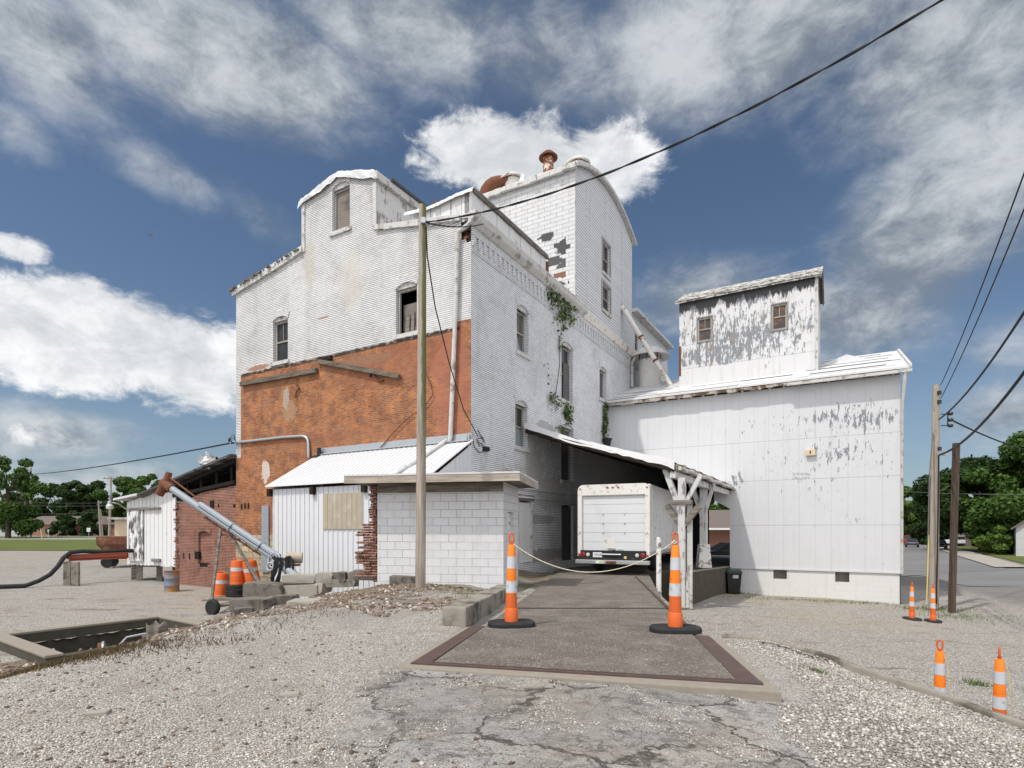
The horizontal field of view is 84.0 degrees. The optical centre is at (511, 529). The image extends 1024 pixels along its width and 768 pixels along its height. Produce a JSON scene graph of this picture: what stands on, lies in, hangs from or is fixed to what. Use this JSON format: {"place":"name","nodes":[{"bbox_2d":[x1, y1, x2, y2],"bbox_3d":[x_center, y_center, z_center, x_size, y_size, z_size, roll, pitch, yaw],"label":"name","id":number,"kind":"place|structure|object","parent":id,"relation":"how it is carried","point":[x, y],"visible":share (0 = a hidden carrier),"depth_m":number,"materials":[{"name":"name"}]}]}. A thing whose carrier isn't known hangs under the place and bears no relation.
{"place":"outdoors","nodes":[
{"label":"outdoors","id":0,"kind":"place"},
{"bbox_2d":[0,540,101,549],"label":"lawn","id":1,"kind":"structure","parent":0,"point":[45,544],"depth_m":74.10,"materials":[{"name":"green plant"}]},
{"bbox_2d":[242,558,260,581],"bbox_3d":[-10.056,1.635,21.935,0.580,1.011,0.576,-9,8,-11],"label":"traffic drum","id":2,"kind":"object","parent":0,"point":[247,574],"visible":0.55,"depth_m":21.73,"materials":[{"name":"orange plastic"}]},
{"bbox_2d":[0,570,1023,767],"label":"driveway","id":3,"kind":"structure","parent":0,"point":[471,712],"depth_m":3.90,"materials":[{"name":"gravel"}]},
{"bbox_2d":[0,618,215,673],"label":"rubble","id":4,"kind":"object","parent":3,"relation":"on","point":[19,666],"visible":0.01,"depth_m":11.00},
{"bbox_2d":[243,581,287,596],"bbox_3d":[-6.946,1.730,16.247,1.194,0.463,0.702,0,0,8],"label":"stone block","id":5,"kind":"object","parent":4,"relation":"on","point":[261,588],"depth_m":15.92,"materials":[{"name":"grey stone"}]},
{"bbox_2d":[283,583,322,596],"bbox_3d":[-5.902,1.728,16.210,1.013,0.367,0.600,0,0,7],"label":"stone block","id":6,"kind":"object","parent":5,"relation":"on","point":[305,590],"depth_m":15.91,"materials":[{"name":"stone"}]},
{"bbox_2d":[281,573,315,583],"bbox_3d":[-5.953,1.406,16.168,0.998,0.254,0.514,0,0,5],"label":"stone block","id":7,"kind":"object","parent":6,"relation":"on","point":[297,578],"depth_m":15.94,"materials":[{"name":"stone"}]},
{"bbox_2d":[307,583,331,593],"bbox_3d":[-5.476,1.650,16.171,0.574,0.332,0.509,0,0,20],"label":"stone block","id":8,"kind":"object","parent":6,"relation":"on","point":[322,588],"depth_m":15.92,"materials":[{"name":"stone"}]},
{"bbox_2d":[324,579,358,586],"bbox_3d":[-4.842,1.526,16.159,0.890,0.243,0.461,0,0,-4],"label":"stone block","id":9,"kind":"object","parent":8,"relation":"on","point":[347,583],"depth_m":15.95,"materials":[{"name":"stone"}]},
{"bbox_2d":[142,620,177,639],"bbox_3d":[-8.099,2.535,13.085,0.641,0.830,0.565,0,0,30],"label":"post stump","id":10,"kind":"object","parent":3,"relation":"on","point":[154,628],"visible":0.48,"depth_m":12.96,"materials":[{"name":"concrete"}]},
{"bbox_2d":[0,608,364,678],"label":"dead weeds","id":11,"kind":"object","parent":3,"relation":"on","point":[94,653],"visible":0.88,"depth_m":6.05,"materials":[{"name":"plant"}]},
{"bbox_2d":[229,596,275,611],"bbox_3d":[-4.967,1.444,10.959,0.709,0.235,0.570,0,0,0],"label":"stone block","id":12,"kind":"object","parent":3,"relation":"on","point":[260,603],"depth_m":10.69,"materials":[{"name":"grey stone"}]},
{"bbox_2d":[0,590,514,767],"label":"gravel","id":13,"kind":"structure","parent":3,"relation":"on","point":[91,762],"depth_m":3.72,"materials":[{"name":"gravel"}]},
{"bbox_2d":[127,583,487,643],"bbox_3d":[-4.669,1.983,12.008,8.737,1.612,9.091,0,0,0],"label":"rubble","id":14,"kind":"object","parent":3,"relation":"on","point":[338,600],"visible":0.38,"depth_m":9.97,"materials":[{"name":"gravel"}]},
{"bbox_2d":[265,433,472,597],"bbox_3d":[-5.024,-0.315,19.325,7.350,5.630,2.376,0,0,30],"label":"metal lean to","id":15,"kind":"object","parent":3,"relation":"on","point":[317,524],"visible":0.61,"depth_m":18.99,"materials":[{"name":"metal"}]},
{"bbox_2d":[389,575,414,584],"bbox_3d":[-2.799,1.303,14.554,0.630,0.232,0.410,0,0,6],"label":"stone block","id":16,"kind":"object","parent":3,"relation":"on","point":[399,579],"depth_m":14.38,"materials":[{"name":"grey stone"}]},
{"bbox_2d":[415,203,426,587],"bbox_3d":[-2.013,-2.568,12.590,0.270,9.205,0.257,0,0,0],"label":"utility pole","id":17,"kind":"object","parent":3,"relation":"on","point":[420,566],"visible":0.81,"depth_m":12.52,"materials":[{"name":"brown wood"}]},
{"bbox_2d":[425,226,478,436],"bbox_3d":[-1.699,-4.846,15.639,0.428,3.634,6.291,0,0,7],"label":"service cable","id":18,"kind":"object","parent":17,"relation":"attached to","point":[440,326],"visible":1,"depth_m":15.05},
{"bbox_2d":[426,0,943,222],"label":"service cable","id":19,"kind":"object","parent":17,"relation":"attached to","point":[765,100],"visible":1,"depth_m":9.18,"materials":[{"name":"rubber"}]},
{"bbox_2d":[344,471,537,588],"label":"scale house","id":20,"kind":"structure","parent":3,"relation":"on","point":[471,521],"depth_m":14.46,"materials":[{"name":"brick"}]},
{"bbox_2d":[355,484,376,581],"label":"brick pier","id":21,"kind":"structure","parent":20,"relation":"attached to","point":[367,556],"depth_m":14.96,"materials":[{"name":"brick"}]},
{"bbox_2d":[442,584,505,627],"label":"kerb wall","id":22,"kind":"structure","parent":3,"relation":"on","point":[474,609],"depth_m":8.40,"materials":[{"name":"concrete"}]},
{"bbox_2d":[395,576,781,702],"bbox_3d":[1.681,1.494,11.594,3.159,0.586,14.410,0,0,10],"label":"truck scale","id":23,"kind":"object","parent":3,"relation":"on","point":[618,646],"visible":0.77,"depth_m":5.59,"materials":[{"name":"concrete"}]},
{"bbox_2d":[488,533,534,628],"bbox_3d":[-0.008,0.666,7.550,0.630,1.236,0.438,0,0,-7],"label":"traffic cone","id":24,"kind":"object","parent":23,"relation":"on","point":[511,620],"visible":1,"depth_m":7.49,"materials":[{"name":"plastic"}]},
{"bbox_2d":[649,532,701,634],"bbox_3d":[2.032,0.655,7.080,0.630,1.236,0.438,0,0,3],"label":"traffic cone","id":25,"kind":"object","parent":23,"relation":"on","point":[674,625],"visible":1,"depth_m":7.02,"materials":[{"name":"plastic"}]},
{"bbox_2d":[320,671,905,767],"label":"loose chippings","id":26,"kind":"object","parent":3,"relation":"on","point":[544,706],"visible":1,"depth_m":3.59,"materials":[{"name":"gravel"}]},
{"bbox_2d":[0,539,1023,720],"bbox_3d":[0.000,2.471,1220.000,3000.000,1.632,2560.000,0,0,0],"label":"ground","id":27,"kind":"structure","parent":0,"point":[100,593],"depth_m":18.36,"materials":[{"name":"gravel"}]},
{"bbox_2d":[0,455,49,537],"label":"broadleaf tree","id":28,"kind":"object","parent":27,"relation":"on","point":[22,520],"visible":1,"depth_m":112.80,"materials":[{"name":"green plant"}]},
{"bbox_2d":[71,562,79,585],"bbox_3d":[-20.172,2.090,26.300,0.280,1.150,0.300,0,0,-23],"label":"concrete stub","id":29,"kind":"object","parent":27,"relation":"on","point":[75,573],"visible":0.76,"depth_m":26.18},
{"bbox_2d":[76,509,107,535],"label":"broadleaf tree","id":30,"kind":"object","parent":27,"relation":"on","point":[85,520],"visible":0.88,"depth_m":130.93,"materials":[{"name":"green plant"}]},
{"bbox_2d":[0,614,202,663],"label":"concrete pit","id":31,"kind":"object","parent":27,"relation":"on","point":[20,644],"visible":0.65,"depth_m":14.28,"materials":[{"name":"concrete"}]},
{"bbox_2d":[107,517,126,559],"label":"hut","id":32,"kind":"object","parent":27,"relation":"on","point":[120,526],"visible":0.21,"depth_m":44.64,"materials":[{"name":"beige paint"}]},
{"bbox_2d":[96,536,153,567],"bbox_3d":[-25.545,1.501,38.253,3.900,2.045,2.200,0,0,-23],"label":"grain wagon","id":33,"kind":"object","parent":27,"relation":"on","point":[109,542],"visible":0.43,"depth_m":36.99,"materials":[{"name":"metal"}]},
{"bbox_2d":[113,484,182,580],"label":"boarded shed","id":34,"kind":"structure","parent":27,"relation":"on","point":[151,531],"depth_m":28.29,"materials":[{"name":"white wood"}]},
{"bbox_2d":[67,552,128,560],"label":"steel beam","id":35,"kind":"structure","parent":34,"relation":"on","point":[96,556],"depth_m":27.80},
{"bbox_2d":[0,549,133,588],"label":"black hose","id":36,"kind":"object","parent":35,"relation":"on","point":[57,566],"visible":0.96,"depth_m":26.55,"materials":[{"name":"rubber"}]},
{"bbox_2d":[129,510,142,560],"bbox_3d":[-19.064,0.332,28.826,1.348,2.572,0.045,0,0,30],"label":"sliding door","id":37,"kind":"structure","parent":34,"relation":"in","point":[135,516],"depth_m":28.77,"materials":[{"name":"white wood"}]},
{"bbox_2d":[164,570,179,591],"bbox_3d":[-14.472,2.230,24.200,0.600,0.900,0.596,0,0,0],"label":"steel drum","id":38,"kind":"object","parent":27,"relation":"on","point":[171,581],"visible":0.99,"depth_m":23.97,"materials":[{"name":"metal"}]},
{"bbox_2d":[137,454,236,586],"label":"brick shed","id":39,"kind":"structure","parent":27,"relation":"on","point":[214,488],"depth_m":26.15,"materials":[{"name":"red brick"}]},
{"bbox_2d":[214,571,228,596],"bbox_3d":[-11.546,2.171,22.600,0.580,1.011,0.576,3,0,0],"label":"traffic drum","id":40,"kind":"object","parent":27,"relation":"on","point":[222,580],"visible":0.69,"depth_m":22.37,"materials":[{"name":"orange plastic"}]},
{"bbox_2d":[155,472,302,614],"bbox_3d":[-9.050,0.365,18.953,6.554,4.694,2.410,0,0,20],"label":"grain auger","id":41,"kind":"object","parent":27,"relation":"on","point":[213,605],"visible":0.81,"depth_m":17.97,"materials":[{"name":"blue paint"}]},
{"bbox_2d":[228,149,673,580],"bbox_3d":[-0.663,-7.735,32.131,13.259,21.470,24.689,0,0,30],"label":"grain mill","id":42,"kind":"object","parent":27,"relation":"on","point":[326,331],"visible":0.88,"depth_m":22.26,"materials":[{"name":"white paint"}]},
{"bbox_2d":[24,442,233,474],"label":"overhead wire","id":43,"kind":"object","parent":42,"relation":"attached to","point":[143,459],"visible":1,"depth_m":32.93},
{"bbox_2d":[270,309,289,366],"bbox_3d":[-9.461,-7.852,23.371,1.161,2.249,0.275,0,0,30],"label":"window","id":44,"kind":"structure","parent":42,"relation":"in","point":[281,328],"depth_m":23.45,"materials":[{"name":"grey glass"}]},
{"bbox_2d":[329,177,351,237],"bbox_3d":[-6.450,-12.291,21.611,1.179,2.207,0.275,0,0,30],"label":"window","id":45,"kind":"structure","parent":42,"relation":"in","point":[342,197],"depth_m":21.69,"materials":[{"name":"white paint"}]},
{"bbox_2d":[392,274,417,339],"bbox_3d":[-3.638,-7.803,20.043,1.198,2.194,0.405,0,0,30],"label":"window","id":46,"kind":"structure","parent":42,"relation":"in","point":[410,310],"depth_m":20.10,"materials":[{"name":"grey wood"}]},
{"bbox_2d":[514,393,529,452],"bbox_3d":[0.278,-4.021,21.495,0.335,2.167,1.159,0,0,30],"label":"window","id":47,"kind":"structure","parent":42,"relation":"in","point":[518,445],"depth_m":21.66,"materials":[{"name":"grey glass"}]},
{"bbox_2d":[515,297,530,360],"bbox_3d":[0.328,-7.604,21.580,0.335,2.204,1.144,0,0,30],"label":"window","id":48,"kind":"structure","parent":42,"relation":"in","point":[520,350],"depth_m":21.75,"materials":[{"name":"white paint"}]},
{"bbox_2d":[518,494,534,561],"bbox_3d":[0.454,-0.023,21.781,0.230,2.567,1.318,0,0,30],"label":"door","id":49,"kind":"structure","parent":42,"relation":"in","point":[525,509],"depth_m":21.93,"materials":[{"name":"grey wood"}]},
{"bbox_2d":[546,276,579,334],"bbox_3d":[2.203,-9.531,24.364,0.284,2.454,3.409,0,0,31],"label":"ivy vine","id":50,"kind":"object","parent":42,"relation":"attached to","point":[560,315],"visible":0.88,"depth_m":24.33,"materials":[{"name":"green plant"}]},
{"bbox_2d":[560,335,574,406],"bbox_3d":[2.350,-6.960,25.040,0.335,2.978,1.428,0,0,30],"label":"window","id":51,"kind":"structure","parent":42,"relation":"in","point":[564,352],"depth_m":25.14,"materials":[{"name":"grey glass"}]},
{"bbox_2d":[561,505,573,560],"bbox_3d":[2.367,0.163,25.065,0.220,2.426,1.250,0,0,30],"label":"door","id":52,"kind":"structure","parent":42,"relation":"in","point":[567,513],"depth_m":25.25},
{"bbox_2d":[560,418,575,484],"bbox_3d":[2.358,-3.417,25.054,0.335,2.885,1.518,0,0,30],"label":"window","id":53,"kind":"structure","parent":42,"relation":"in","point":[565,450],"depth_m":25.28,"materials":[{"name":"glass"}]},
{"bbox_2d":[601,278,611,318],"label":"window","id":54,"kind":"structure","parent":42,"relation":"in","point":[604,291],"depth_m":29.32,"materials":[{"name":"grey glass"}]},
{"bbox_2d":[602,236,611,281],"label":"window","id":55,"kind":"structure","parent":42,"relation":"in","point":[604,248],"depth_m":29.34,"materials":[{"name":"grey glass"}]},
{"bbox_2d":[621,304,673,385],"bbox_3d":[7.081,-10.014,30.539,3.170,5.242,0.389,0,0,32],"label":"grain spout","id":56,"kind":"object","parent":42,"relation":"attached to","point":[635,328],"visible":0.91,"depth_m":30.39,"materials":[{"name":"white paint"}]},
{"bbox_2d":[517,565,665,607],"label":"ramp","id":57,"kind":"structure","parent":27,"relation":"on","point":[617,588],"depth_m":13.19,"materials":[{"name":"concrete"}]},
{"bbox_2d":[575,483,677,570],"bbox_3d":[5.090,0.019,23.058,2.560,3.140,8.273,0,0,25],"label":"box truck","id":58,"kind":"object","parent":57,"relation":"on","point":[627,524],"visible":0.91,"depth_m":19.69,"materials":[{"name":"metal"}]},
{"bbox_2d":[656,537,660,594],"bbox_3d":[4.025,1.120,15.600,0.150,1.818,0.150,0,0,0],"label":"bollard","id":59,"kind":"object","parent":27,"relation":"on","point":[658,565],"visible":0.79,"depth_m":15.54,"materials":[{"name":"white metal"}]},
{"bbox_2d":[644,566,729,607],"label":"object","id":60,"kind":"object","parent":27,"relation":"on","point":[708,583],"visible":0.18,"depth_m":21.33,"materials":[{"name":"concrete"}]},
{"bbox_2d":[524,423,735,608],"bbox_3d":[5.469,-0.728,23.705,6.551,6.656,9.044,0,0,30],"label":"loading canopy","id":61,"kind":"object","parent":60,"relation":"on","point":[683,475],"visible":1,"depth_m":19.45,"materials":[{"name":"grey wood"}]},
{"bbox_2d":[709,510,729,546],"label":"brick house","id":62,"kind":"structure","parent":27,"relation":"on","point":[719,525],"depth_m":61.78,"materials":[{"name":"brown brick"}]},
{"bbox_2d":[726,569,741,593],"bbox_3d":[9.910,2.356,25.412,0.648,1.099,0.825,0,0,18],"label":"wheeled bin","id":63,"kind":"object","parent":27,"relation":"on","point":[734,576],"visible":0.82,"depth_m":25.11,"materials":[{"name":"black plastic"}]},
{"bbox_2d":[604,266,911,603],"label":"metal barn","id":64,"kind":"structure","parent":27,"relation":"on","point":[779,425],"depth_m":25.48,"materials":[{"name":"metal"}]},
{"bbox_2d":[631,346,670,403],"bbox_3d":[7.850,-8.809,32.386,2.280,3.150,2.280,0,0,0],"label":"roof ventilator","id":65,"kind":"object","parent":64,"relation":"on","point":[649,374],"visible":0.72,"depth_m":31.89,"materials":[{"name":"white paint"}]},
{"bbox_2d":[697,315,712,342],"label":"cupola window","id":66,"kind":"structure","parent":64,"relation":"in","point":[705,323],"depth_m":28.33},
{"bbox_2d":[770,301,787,331],"bbox_3d":[12.513,-9.934,26.623,0.757,1.297,0.135,0,0,30],"label":"cupola window","id":67,"kind":"structure","parent":64,"relation":"in","point":[778,311],"depth_m":26.64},
{"bbox_2d":[715,591,1023,687],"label":"grass tufts","id":68,"kind":"object","parent":27,"relation":"on","point":[970,682],"visible":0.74,"depth_m":20.15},
{"bbox_2d":[722,634,1023,728],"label":"retaining kerb","id":69,"kind":"structure","parent":27,"relation":"on","point":[868,672],"depth_m":6.22,"materials":[{"name":"concrete"}]},
{"bbox_2d":[903,486,919,537],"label":"broadleaf tree","id":70,"kind":"object","parent":27,"relation":"on","point":[909,519],"visible":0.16,"depth_m":126.33,"materials":[{"name":"green plant"}]},
{"bbox_2d":[902,582,921,620],"bbox_3d":[13.076,2.344,18.600,0.438,1.236,0.630,0,0,7],"label":"traffic cone","id":71,"kind":"object","parent":27,"relation":"on","point":[911,617],"visible":0.99,"depth_m":18.55,"materials":[{"name":"plastic"}]},
{"bbox_2d":[907,505,949,544],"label":"broadleaf tree","id":72,"kind":"object","parent":27,"relation":"on","point":[920,528],"visible":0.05,"depth_m":115.97,"materials":[{"name":"green plant"}]},
{"bbox_2d":[924,584,941,623],"bbox_3d":[13.542,2.369,18.300,0.438,1.236,0.630,0,0,21],"label":"traffic cone","id":73,"kind":"object","parent":27,"relation":"on","point":[932,619],"visible":1,"depth_m":18.25,"materials":[{"name":"plastic"}]},
{"bbox_2d":[926,384,953,609],"bbox_3d":[15.719,-0.843,21.307,1.679,9.247,0.640,0,0,-24],"label":"utility pole","id":74,"kind":"object","parent":27,"relation":"on","point":[933,534],"visible":0.92,"depth_m":21.48,"materials":[{"name":"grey wood"}]},
{"bbox_2d":[939,370,1023,455],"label":"overhead wire","id":75,"kind":"object","parent":74,"relation":"attached to","point":[1013,386],"visible":0.98,"depth_m":14.18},
{"bbox_2d":[939,311,1023,418],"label":"overhead wire","id":76,"kind":"object","parent":74,"relation":"attached to","point":[997,352],"visible":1,"depth_m":13.79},
{"bbox_2d":[941,173,1023,383],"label":"overhead wire","id":77,"kind":"object","parent":74,"relation":"attached to","point":[989,266],"visible":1,"depth_m":12.37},
{"bbox_2d":[941,209,1023,397],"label":"overhead wire","id":78,"kind":"object","parent":74,"relation":"attached to","point":[988,293],"visible":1,"depth_m":12.95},
{"bbox_2d":[933,640,946,692],"bbox_3d":[5.805,2.118,7.720,0.630,1.236,0.438,0,0,37],"label":"traffic cone","id":79,"kind":"object","parent":27,"relation":"on","point":[939,675],"visible":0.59,"depth_m":7.68,"materials":[{"name":"plastic"}]},
{"bbox_2d":[948,443,959,612],"bbox_3d":[16.151,0.306,20.800,0.355,6.899,0.167,0,0,0],"label":"utility pole","id":80,"kind":"object","parent":27,"relation":"on","point":[953,544],"visible":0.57,"depth_m":20.72,"materials":[{"name":"wood"}]},
{"bbox_2d":[958,546,1023,562],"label":"grass verge","id":81,"kind":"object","parent":27,"relation":"on","point":[1011,556],"depth_m":69.88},
{"bbox_2d":[908,454,1023,550],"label":"broadleaf tree","id":82,"kind":"object","parent":81,"relation":"on","point":[966,489],"visible":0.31,"depth_m":81.17,"materials":[{"name":"green plant"}]},
{"bbox_2d":[958,430,1023,552],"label":"broadleaf tree","id":83,"kind":"object","parent":81,"relation":"on","point":[985,515],"visible":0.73,"depth_m":73.61,"materials":[{"name":"green plant"}]},
{"bbox_2d":[970,525,1014,554],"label":"bush","id":84,"kind":"object","parent":81,"relation":"on","point":[1005,543],"visible":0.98,"depth_m":69.46,"materials":[{"name":"green plant"}]},
{"bbox_2d":[1010,520,1023,555],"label":"house","id":85,"kind":"structure","parent":81,"relation":"on","point":[1018,528],"depth_m":65.81,"materials":[{"name":"white"}]},
{"bbox_2d":[992,647,1006,714],"bbox_3d":[6.299,2.139,7.350,0.438,1.236,0.630,0,0,37],"label":"traffic cone","id":86,"kind":"object","parent":27,"relation":"on","point":[999,701],"visible":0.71,"depth_m":7.31,"materials":[{"name":"plastic"}]},
{"bbox_2d":[0,0,1023,512],"label":"sky","id":87,"kind":"structure","parent":0,"point":[895,169],"materials":[{"name":"blue"}]},
{"bbox_2d":[605,555,729,569],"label":"passage floor","id":88,"kind":"structure","parent":0,"point":[720,560],"depth_m":31.55,"materials":[{"name":"concrete"}]},
{"bbox_2d":[710,542,729,554],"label":"parked car","id":89,"kind":"object","parent":88,"relation":"on","point":[721,548],"visible":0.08,"depth_m":40.38,"materials":[{"name":"black paint"}]},
{"bbox_2d":[683,604,967,697],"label":"yard gravel","id":90,"kind":"structure","parent":0,"point":[848,636],"depth_m":15.37,"materials":[{"name":"gravel"}]},
{"bbox_2d":[756,640,1023,767],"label":"white gravel","id":91,"kind":"structure","parent":0,"point":[925,710],"depth_m":3.97,"materials":[{"name":"gravel"}]},
{"bbox_2d":[901,547,1008,575],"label":"road","id":92,"kind":"structure","parent":0,"point":[914,560],"depth_m":50.62,"materials":[{"name":"asphalt"}]},
{"bbox_2d":[920,569,1023,586],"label":"side street","id":93,"kind":"structure","parent":0,"point":[1005,578],"depth_m":34.79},
{"bbox_2d":[939,546,1023,566],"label":"pavement","id":94,"kind":"structure","parent":0,"point":[988,560],"depth_m":57.64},
{"bbox_3d":[-10.700,2.644,22.200,0.880,0.070,0.880,0,0,0],"label":"rubber ring","id":95,"kind":"object","parent":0,"visible":0},
{"bbox_2d":[226,595,241,596],"bbox_3d":[-10.682,2.569,22.200,0.880,0.070,0.880,0,0,0],"label":"rubber ring","id":96,"kind":"object","parent":95,"relation":"on","point":[233,595],"visible":0.41,"depth_m":21.80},
{"bbox_2d":[225,593,242,594],"bbox_3d":[-10.716,2.494,22.200,0.880,0.070,0.880,0,0,0],"label":"rubber ring","id":97,"kind":"object","parent":96,"relation":"on","point":[233,593],"visible":0.48,"depth_m":21.81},
{"bbox_2d":[225,591,241,592],"bbox_3d":[-10.706,2.419,22.200,0.880,0.070,0.880,0,0,0],"label":"rubber ring","id":98,"kind":"object","parent":97,"relation":"on","point":[233,591],"visible":0.47,"depth_m":21.80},
{"bbox_2d":[226,589,242,590],"bbox_3d":[-10.681,2.344,22.200,0.880,0.070,0.880,0,0,0],"label":"rubber ring","id":99,"kind":"object","parent":98,"relation":"on","point":[234,589],"visible":0.41,"depth_m":21.81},
{"bbox_2d":[225,587,242,588],"bbox_3d":[-10.711,2.269,22.200,0.880,0.070,0.880,0,0,0],"label":"rubber ring","id":100,"kind":"object","parent":99,"relation":"on","point":[233,587],"visible":0.5,"depth_m":21.81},
{"bbox_2d":[225,584,242,586],"bbox_3d":[-10.711,2.194,22.200,0.880,0.070,0.880,0,0,0],"label":"rubber ring","id":101,"kind":"object","parent":100,"relation":"on","point":[227,585],"visible":0.59,"depth_m":21.82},
{"bbox_2d":[230,558,244,584],"bbox_3d":[-10.700,1.644,22.200,0.580,1.011,0.576,0,0,-34],"label":"traffic drum","id":102,"kind":"object","parent":101,"relation":"on","point":[237,576],"visible":0.84,"depth_m":21.98,"materials":[{"name":"orange plastic"}]},
{"label":"lawn","id":103,"kind":"structure","parent":0,"visible":0},
{"bbox_2d":[38,482,72,516],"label":"broadleaf tree","id":104,"kind":"object","parent":103,"relation":"on","point":[46,495],"visible":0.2,"depth_m":149.68,"materials":[{"name":"green plant"}]},
{"bbox_2d":[44,514,76,535],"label":"broadleaf tree","id":105,"kind":"object","parent":103,"relation":"on","point":[63,523],"visible":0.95,"depth_m":132.84,"materials":[{"name":"green plant"}]},
{"bbox_2d":[47,480,91,515],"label":"broadleaf tree","id":106,"kind":"object","parent":103,"relation":"on","point":[73,503],"visible":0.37,"depth_m":146.78,"materials":[{"name":"green plant"}]},
{"bbox_2d":[32,516,125,535],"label":"house","id":107,"kind":"structure","parent":103,"relation":"on","point":[47,520],"depth_m":136.78,"materials":[{"name":"brick"}]},
{"bbox_2d":[55,483,107,515],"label":"broadleaf tree","id":108,"kind":"object","parent":103,"relation":"on","point":[80,494],"visible":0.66,"depth_m":145.49,"materials":[{"name":"green plant"}]},
{"bbox_2d":[81,480,114,512],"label":"broadleaf tree","id":109,"kind":"object","parent":103,"relation":"on","point":[96,485],"visible":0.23,"depth_m":150.62,"materials":[{"name":"green plant"}]},
{"bbox_2d":[92,476,129,521],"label":"broadleaf tree","id":110,"kind":"object","parent":103,"relation":"on","point":[99,494],"visible":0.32,"depth_m":139.80,"materials":[{"name":"green plant"}]},
{"bbox_2d":[105,476,143,516],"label":"broadleaf tree","id":111,"kind":"object","parent":103,"relation":"on","point":[129,483],"visible":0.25,"depth_m":135.82,"materials":[{"name":"green plant"}]},
{"bbox_2d":[123,473,158,516],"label":"broadleaf tree","id":112,"kind":"object","parent":103,"relation":"on","point":[143,480],"visible":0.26,"depth_m":133.88,"materials":[{"name":"green plant"}]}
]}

